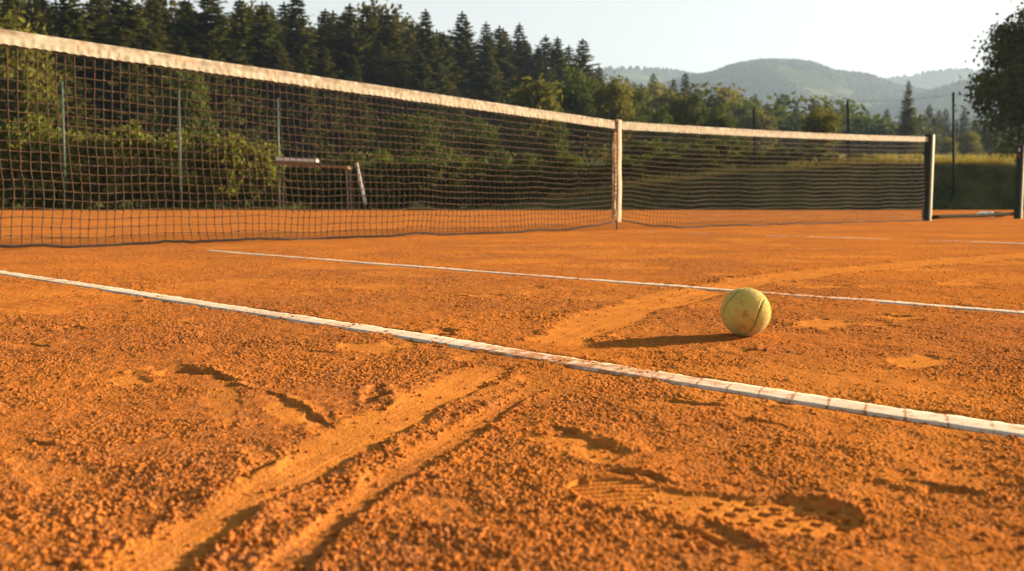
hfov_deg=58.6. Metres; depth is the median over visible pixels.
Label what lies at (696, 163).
undergrowth shrub
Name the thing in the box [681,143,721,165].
undergrowth shrub
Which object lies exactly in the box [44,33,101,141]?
spruce tree
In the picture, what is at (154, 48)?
spruce tree
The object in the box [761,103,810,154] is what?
broadleaf tree
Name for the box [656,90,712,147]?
broadleaf tree
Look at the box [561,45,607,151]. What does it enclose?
spruce tree
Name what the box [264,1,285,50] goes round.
spruce tree
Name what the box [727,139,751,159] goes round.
undergrowth shrub
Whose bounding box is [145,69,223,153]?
broadleaf tree
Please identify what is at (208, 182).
hedge shrub
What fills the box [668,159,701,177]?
undergrowth shrub
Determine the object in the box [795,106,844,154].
broadleaf tree
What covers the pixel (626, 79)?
spruce tree
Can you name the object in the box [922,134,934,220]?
net post
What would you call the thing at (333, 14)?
spruce tree
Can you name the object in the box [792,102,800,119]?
spruce tree
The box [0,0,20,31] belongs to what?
spruce tree
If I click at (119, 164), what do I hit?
hedge shrub
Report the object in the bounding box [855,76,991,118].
hill forest
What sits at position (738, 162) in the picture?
undergrowth shrub
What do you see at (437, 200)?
undergrowth shrub
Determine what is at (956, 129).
spruce tree
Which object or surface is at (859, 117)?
broadleaf tree
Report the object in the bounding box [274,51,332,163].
spruce tree
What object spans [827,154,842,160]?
undergrowth shrub
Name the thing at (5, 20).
spruce tree
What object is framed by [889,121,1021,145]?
hill forest
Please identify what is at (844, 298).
court line
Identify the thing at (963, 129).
spruce tree
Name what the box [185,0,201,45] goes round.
spruce tree
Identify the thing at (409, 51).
spruce tree
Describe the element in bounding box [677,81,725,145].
broadleaf tree
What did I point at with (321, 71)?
spruce tree
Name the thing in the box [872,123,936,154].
broadleaf tree
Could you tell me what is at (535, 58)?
spruce tree
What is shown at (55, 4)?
spruce tree
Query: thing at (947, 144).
broadleaf tree
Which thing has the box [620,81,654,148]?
broadleaf tree
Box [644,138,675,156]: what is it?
undergrowth shrub
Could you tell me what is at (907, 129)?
spruce tree
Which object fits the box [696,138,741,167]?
undergrowth shrub
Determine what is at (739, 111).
broadleaf tree
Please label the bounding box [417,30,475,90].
broadleaf tree
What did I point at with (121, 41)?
spruce tree
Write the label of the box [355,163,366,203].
leaning plank
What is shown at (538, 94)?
broadleaf tree
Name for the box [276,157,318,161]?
white board
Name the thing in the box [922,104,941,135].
spruce tree
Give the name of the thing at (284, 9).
spruce tree
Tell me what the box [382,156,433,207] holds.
undergrowth shrub
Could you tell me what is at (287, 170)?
undergrowth shrub
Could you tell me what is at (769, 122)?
broadleaf tree
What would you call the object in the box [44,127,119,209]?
hedge shrub
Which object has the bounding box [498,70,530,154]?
spruce tree
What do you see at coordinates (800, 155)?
undergrowth shrub
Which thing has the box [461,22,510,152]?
spruce tree
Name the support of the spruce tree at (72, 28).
on the ground at (993, 179)
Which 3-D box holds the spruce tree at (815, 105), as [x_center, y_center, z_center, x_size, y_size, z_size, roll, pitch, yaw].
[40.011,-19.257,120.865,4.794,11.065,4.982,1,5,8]
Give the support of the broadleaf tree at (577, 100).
on the ground at (993, 179)
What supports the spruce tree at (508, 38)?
on the ground at (993, 179)
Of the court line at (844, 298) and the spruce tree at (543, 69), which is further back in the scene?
the spruce tree at (543, 69)
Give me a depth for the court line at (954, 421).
0.98 m
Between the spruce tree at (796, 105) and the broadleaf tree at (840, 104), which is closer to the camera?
the spruce tree at (796, 105)
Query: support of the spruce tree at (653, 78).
on the ground at (993, 179)
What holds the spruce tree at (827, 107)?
on the ground at (993, 179)
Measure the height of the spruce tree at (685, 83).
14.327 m
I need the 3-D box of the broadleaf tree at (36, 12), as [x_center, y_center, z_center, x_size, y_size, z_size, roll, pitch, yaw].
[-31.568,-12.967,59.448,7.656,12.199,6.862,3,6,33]
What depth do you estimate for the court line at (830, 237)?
5.25 m
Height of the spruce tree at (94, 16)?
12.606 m
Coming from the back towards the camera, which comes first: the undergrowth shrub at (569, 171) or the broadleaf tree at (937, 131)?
the broadleaf tree at (937, 131)
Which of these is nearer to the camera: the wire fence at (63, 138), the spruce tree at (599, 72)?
the wire fence at (63, 138)
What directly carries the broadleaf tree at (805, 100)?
on the ground at (993, 179)
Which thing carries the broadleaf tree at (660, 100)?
on the ground at (993, 179)
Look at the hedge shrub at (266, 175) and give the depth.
27.25 m
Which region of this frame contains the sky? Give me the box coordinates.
[0,0,1023,78]
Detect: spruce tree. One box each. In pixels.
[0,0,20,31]
[1,12,61,130]
[26,0,86,91]
[38,55,92,138]
[42,0,104,131]
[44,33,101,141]
[49,0,67,54]
[78,0,110,39]
[81,0,114,71]
[81,26,163,140]
[82,0,174,122]
[86,58,128,138]
[97,0,115,18]
[126,30,182,136]
[141,0,175,81]
[162,0,207,75]
[167,36,214,131]
[178,0,286,165]
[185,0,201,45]
[191,41,264,152]
[218,49,294,161]
[225,0,255,61]
[234,1,303,157]
[254,39,330,161]
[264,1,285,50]
[270,10,291,60]
[273,0,322,103]
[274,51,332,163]
[275,1,293,49]
[308,8,341,74]
[308,45,371,162]
[319,3,405,148]
[322,10,340,39]
[333,12,347,64]
[337,55,379,160]
[351,4,379,71]
[360,11,449,153]
[364,43,406,158]
[395,49,467,157]
[397,30,424,74]
[407,35,472,157]
[413,9,444,66]
[431,31,487,155]
[433,29,439,36]
[444,11,490,124]
[450,87,470,157]
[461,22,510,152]
[471,45,481,68]
[489,26,524,129]
[490,101,511,155]
[498,28,510,54]
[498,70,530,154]
[504,54,580,154]
[507,40,515,63]
[508,22,532,94]
[518,39,532,70]
[521,47,584,155]
[522,34,578,149]
[544,36,587,156]
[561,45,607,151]
[563,38,612,159]
[595,65,609,150]
[608,77,630,150]
[649,72,658,91]
[667,78,678,94]
[679,71,694,142]
[703,95,716,126]
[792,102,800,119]
[807,98,817,147]
[821,104,831,152]
[883,108,891,118]
[888,80,922,154]
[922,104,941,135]
[928,115,943,139]
[932,109,949,140]
[940,108,955,137]
[948,118,961,148]
[955,110,972,138]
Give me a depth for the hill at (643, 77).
1616.61 m
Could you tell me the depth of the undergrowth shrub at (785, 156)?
35.13 m
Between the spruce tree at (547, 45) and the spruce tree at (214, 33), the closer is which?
the spruce tree at (214, 33)
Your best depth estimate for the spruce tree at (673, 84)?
125.99 m
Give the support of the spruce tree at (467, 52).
on the ground at (993, 179)
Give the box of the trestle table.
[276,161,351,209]
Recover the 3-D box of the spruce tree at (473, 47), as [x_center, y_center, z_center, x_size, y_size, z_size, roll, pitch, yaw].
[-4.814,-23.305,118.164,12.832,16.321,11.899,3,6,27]
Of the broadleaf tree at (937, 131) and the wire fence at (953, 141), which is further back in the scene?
the broadleaf tree at (937, 131)
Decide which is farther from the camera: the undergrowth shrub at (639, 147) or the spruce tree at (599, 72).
the spruce tree at (599, 72)
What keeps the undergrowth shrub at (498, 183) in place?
on the ground at (993, 179)
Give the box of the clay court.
[0,210,1023,570]
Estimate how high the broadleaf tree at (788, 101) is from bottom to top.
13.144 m
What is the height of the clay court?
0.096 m
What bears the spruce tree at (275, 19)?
on the ground at (993, 179)
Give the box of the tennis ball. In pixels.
[720,287,771,336]
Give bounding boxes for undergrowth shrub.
[271,161,317,207]
[291,167,339,208]
[312,157,358,206]
[331,149,378,208]
[351,149,415,209]
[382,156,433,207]
[403,157,471,208]
[429,154,490,209]
[464,158,500,208]
[478,149,531,206]
[507,151,558,203]
[543,153,591,197]
[572,156,597,194]
[587,156,628,192]
[601,155,650,182]
[612,141,668,172]
[636,154,667,178]
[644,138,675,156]
[645,150,689,178]
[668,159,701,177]
[669,144,691,157]
[678,146,724,173]
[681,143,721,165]
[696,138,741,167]
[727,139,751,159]
[730,158,757,169]
[743,149,773,166]
[762,144,794,163]
[772,159,786,167]
[788,148,807,164]
[804,145,829,163]
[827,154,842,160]
[845,151,863,159]
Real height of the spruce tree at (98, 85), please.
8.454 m
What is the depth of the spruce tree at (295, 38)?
77.88 m
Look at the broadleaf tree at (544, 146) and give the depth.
46.09 m
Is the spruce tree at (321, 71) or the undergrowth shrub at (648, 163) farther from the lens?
the spruce tree at (321, 71)
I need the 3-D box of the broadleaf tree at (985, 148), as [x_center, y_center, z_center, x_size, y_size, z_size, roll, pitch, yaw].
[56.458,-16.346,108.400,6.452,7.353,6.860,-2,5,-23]
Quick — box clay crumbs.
[0,253,1023,570]
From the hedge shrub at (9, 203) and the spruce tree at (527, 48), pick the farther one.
the spruce tree at (527, 48)
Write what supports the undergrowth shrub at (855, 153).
on the ground at (993, 179)
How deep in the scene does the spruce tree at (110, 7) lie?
85.53 m
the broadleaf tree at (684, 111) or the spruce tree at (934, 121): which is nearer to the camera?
the broadleaf tree at (684, 111)
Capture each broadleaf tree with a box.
[0,0,59,52]
[0,9,74,134]
[83,13,141,59]
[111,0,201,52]
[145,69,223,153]
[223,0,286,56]
[292,14,346,73]
[350,0,428,70]
[376,108,460,175]
[399,16,428,49]
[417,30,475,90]
[452,116,509,181]
[498,73,574,163]
[528,121,573,175]
[554,63,612,162]
[587,72,640,162]
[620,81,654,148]
[631,106,679,146]
[637,78,687,121]
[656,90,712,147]
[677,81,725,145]
[698,83,761,138]
[698,102,738,143]
[723,94,789,149]
[735,107,784,153]
[735,136,752,150]
[759,92,807,120]
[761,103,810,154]
[785,95,839,116]
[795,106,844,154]
[801,98,864,116]
[828,112,871,153]
[832,105,896,129]
[850,114,897,153]
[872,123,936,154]
[911,112,948,152]
[934,137,958,154]
[955,0,1023,159]
[955,129,984,154]
[966,118,1014,154]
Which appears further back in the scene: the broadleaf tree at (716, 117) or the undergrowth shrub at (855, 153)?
the broadleaf tree at (716, 117)
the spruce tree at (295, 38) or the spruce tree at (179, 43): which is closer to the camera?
the spruce tree at (179, 43)
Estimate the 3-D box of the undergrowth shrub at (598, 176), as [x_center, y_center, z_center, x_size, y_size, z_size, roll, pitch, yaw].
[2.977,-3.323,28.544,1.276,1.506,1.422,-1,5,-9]
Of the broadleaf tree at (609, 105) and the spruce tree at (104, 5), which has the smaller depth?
the broadleaf tree at (609, 105)
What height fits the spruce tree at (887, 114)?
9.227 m
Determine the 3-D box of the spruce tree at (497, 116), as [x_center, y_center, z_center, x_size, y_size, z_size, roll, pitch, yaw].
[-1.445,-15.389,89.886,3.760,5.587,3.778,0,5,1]
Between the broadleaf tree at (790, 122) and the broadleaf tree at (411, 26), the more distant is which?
the broadleaf tree at (790, 122)
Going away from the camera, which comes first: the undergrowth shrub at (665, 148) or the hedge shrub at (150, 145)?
the hedge shrub at (150, 145)
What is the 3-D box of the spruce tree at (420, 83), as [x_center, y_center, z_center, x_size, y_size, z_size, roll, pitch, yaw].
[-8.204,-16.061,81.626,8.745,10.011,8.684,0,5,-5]
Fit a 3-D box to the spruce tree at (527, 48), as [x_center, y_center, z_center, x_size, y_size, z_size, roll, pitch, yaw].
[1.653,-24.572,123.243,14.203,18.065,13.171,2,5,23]
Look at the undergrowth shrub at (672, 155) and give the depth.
30.93 m
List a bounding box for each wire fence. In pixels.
[0,76,279,209]
[753,89,1023,205]
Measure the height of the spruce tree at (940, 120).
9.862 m
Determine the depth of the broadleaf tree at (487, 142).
44.94 m
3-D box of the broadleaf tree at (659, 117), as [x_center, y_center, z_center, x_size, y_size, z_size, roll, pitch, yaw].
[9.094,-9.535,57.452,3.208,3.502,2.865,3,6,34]
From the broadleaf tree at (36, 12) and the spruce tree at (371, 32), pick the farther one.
the spruce tree at (371, 32)
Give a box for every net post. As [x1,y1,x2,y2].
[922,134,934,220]
[1014,145,1023,218]
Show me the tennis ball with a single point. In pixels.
(746, 311)
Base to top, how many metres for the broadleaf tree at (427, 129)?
4.166 m
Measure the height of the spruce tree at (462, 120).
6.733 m
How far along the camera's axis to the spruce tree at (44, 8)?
58.61 m
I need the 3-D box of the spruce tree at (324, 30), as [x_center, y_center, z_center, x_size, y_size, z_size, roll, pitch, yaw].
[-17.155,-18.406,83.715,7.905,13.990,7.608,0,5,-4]
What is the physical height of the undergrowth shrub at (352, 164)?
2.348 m
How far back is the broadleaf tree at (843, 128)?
109.45 m
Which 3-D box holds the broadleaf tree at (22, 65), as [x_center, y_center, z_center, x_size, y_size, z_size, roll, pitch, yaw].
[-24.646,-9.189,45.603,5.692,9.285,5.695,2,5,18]
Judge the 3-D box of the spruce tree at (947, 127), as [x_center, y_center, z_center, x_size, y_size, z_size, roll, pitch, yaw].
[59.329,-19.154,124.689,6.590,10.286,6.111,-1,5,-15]
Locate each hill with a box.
[593,69,975,89]
[666,62,922,112]
[879,82,999,124]
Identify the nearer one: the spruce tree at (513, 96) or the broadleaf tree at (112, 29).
the broadleaf tree at (112, 29)
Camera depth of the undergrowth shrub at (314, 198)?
28.87 m
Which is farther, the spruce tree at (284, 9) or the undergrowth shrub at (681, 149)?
the spruce tree at (284, 9)
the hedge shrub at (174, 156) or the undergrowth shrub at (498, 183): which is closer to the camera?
the hedge shrub at (174, 156)
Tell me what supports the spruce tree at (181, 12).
on the ground at (993, 179)
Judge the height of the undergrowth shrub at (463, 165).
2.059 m
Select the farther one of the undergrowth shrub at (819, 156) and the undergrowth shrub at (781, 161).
the undergrowth shrub at (819, 156)
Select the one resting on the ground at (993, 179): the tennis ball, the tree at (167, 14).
the tree at (167, 14)
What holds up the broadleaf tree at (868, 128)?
on the ground at (993, 179)
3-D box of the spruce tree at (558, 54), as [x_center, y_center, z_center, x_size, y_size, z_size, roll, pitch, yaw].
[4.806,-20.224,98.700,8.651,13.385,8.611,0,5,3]
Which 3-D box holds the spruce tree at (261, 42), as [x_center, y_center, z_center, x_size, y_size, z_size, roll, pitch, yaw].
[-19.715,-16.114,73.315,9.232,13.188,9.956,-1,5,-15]
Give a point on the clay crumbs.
(412, 513)
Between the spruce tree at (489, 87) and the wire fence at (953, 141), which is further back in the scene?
the spruce tree at (489, 87)
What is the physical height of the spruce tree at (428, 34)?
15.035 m
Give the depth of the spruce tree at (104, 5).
81.11 m
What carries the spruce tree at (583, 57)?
on the ground at (993, 179)
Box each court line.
[0,271,1023,437]
[205,250,1023,314]
[763,235,875,238]
[927,240,1023,243]
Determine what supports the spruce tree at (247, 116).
on the ground at (993, 179)
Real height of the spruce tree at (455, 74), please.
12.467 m
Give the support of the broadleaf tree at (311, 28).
on the ground at (993, 179)
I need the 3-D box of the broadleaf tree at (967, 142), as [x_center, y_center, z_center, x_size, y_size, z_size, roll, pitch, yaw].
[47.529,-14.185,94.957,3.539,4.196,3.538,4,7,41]
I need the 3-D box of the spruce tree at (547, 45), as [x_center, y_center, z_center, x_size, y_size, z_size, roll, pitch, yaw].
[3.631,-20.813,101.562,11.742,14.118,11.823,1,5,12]
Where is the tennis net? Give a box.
[0,29,927,247]
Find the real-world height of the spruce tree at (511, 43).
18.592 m
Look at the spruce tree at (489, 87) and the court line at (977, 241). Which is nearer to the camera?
the court line at (977, 241)
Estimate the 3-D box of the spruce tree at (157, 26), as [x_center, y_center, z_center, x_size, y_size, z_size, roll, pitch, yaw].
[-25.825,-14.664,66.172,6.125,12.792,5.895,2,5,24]
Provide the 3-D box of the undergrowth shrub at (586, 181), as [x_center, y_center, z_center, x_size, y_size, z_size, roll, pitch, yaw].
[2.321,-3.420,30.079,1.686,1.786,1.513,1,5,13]
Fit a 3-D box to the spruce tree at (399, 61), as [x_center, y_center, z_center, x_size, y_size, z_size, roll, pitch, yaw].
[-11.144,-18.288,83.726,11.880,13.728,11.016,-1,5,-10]
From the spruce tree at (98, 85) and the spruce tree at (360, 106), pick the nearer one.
the spruce tree at (98, 85)
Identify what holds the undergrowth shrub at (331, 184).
on the ground at (993, 179)
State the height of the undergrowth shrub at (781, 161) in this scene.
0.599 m
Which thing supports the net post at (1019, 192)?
on the clay court
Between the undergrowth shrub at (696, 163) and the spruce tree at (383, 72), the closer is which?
the undergrowth shrub at (696, 163)
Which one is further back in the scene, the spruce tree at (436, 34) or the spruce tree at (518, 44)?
the spruce tree at (436, 34)
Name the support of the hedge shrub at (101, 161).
on the ground at (993, 179)
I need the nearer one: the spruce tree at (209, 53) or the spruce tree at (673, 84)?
the spruce tree at (209, 53)
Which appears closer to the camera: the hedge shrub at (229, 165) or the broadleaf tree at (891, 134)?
the hedge shrub at (229, 165)
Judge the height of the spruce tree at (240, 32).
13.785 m
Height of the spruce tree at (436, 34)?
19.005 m
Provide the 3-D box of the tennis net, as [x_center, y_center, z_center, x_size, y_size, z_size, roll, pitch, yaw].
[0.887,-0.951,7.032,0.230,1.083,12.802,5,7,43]
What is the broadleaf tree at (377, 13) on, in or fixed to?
on the ground at (993, 179)
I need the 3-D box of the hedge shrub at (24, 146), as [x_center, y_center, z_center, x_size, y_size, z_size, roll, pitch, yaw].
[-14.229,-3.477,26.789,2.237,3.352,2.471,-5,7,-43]
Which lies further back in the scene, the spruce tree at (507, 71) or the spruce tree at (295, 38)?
the spruce tree at (507, 71)
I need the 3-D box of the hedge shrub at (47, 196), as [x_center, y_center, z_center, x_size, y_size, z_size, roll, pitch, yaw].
[-13.751,-3.326,27.352,2.417,2.864,2.405,0,5,-5]
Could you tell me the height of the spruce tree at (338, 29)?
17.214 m
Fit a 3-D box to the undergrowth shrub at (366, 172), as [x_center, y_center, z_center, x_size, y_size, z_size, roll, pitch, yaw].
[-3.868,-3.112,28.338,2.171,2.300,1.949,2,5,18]
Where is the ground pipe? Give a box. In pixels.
[932,212,1013,218]
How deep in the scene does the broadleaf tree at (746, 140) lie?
45.31 m
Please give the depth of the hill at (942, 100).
923.37 m
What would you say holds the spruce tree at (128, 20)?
on the ground at (993, 179)
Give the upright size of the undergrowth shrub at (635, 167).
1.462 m
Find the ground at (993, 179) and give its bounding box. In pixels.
[1,154,1023,209]
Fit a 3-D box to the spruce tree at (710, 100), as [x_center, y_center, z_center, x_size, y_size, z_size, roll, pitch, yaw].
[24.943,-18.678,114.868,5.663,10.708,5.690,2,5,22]
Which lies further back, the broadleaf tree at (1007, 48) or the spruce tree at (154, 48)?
the spruce tree at (154, 48)
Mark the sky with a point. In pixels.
(883, 38)
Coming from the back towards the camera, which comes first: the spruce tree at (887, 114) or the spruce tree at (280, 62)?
the spruce tree at (887, 114)
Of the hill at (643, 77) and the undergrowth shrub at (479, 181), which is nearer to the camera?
the undergrowth shrub at (479, 181)
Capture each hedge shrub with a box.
[0,110,57,209]
[0,123,49,209]
[7,126,82,209]
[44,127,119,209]
[61,130,137,209]
[88,121,157,208]
[124,134,190,209]
[142,125,216,209]
[176,129,243,209]
[199,131,258,209]
[227,140,289,209]
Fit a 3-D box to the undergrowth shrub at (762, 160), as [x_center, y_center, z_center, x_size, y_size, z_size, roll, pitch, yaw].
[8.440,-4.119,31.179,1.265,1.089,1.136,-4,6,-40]
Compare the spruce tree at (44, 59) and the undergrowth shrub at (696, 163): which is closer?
the undergrowth shrub at (696, 163)
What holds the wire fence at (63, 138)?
on the ground at (993, 179)
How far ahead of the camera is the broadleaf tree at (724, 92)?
114.96 m
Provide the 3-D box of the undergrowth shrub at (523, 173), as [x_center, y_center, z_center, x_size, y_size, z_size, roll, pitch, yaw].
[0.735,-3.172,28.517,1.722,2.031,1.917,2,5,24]
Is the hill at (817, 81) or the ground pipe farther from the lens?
the hill at (817, 81)
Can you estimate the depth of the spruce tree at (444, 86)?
82.85 m
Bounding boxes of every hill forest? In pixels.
[593,65,983,89]
[632,57,928,113]
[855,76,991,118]
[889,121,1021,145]
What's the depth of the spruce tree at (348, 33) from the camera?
81.09 m

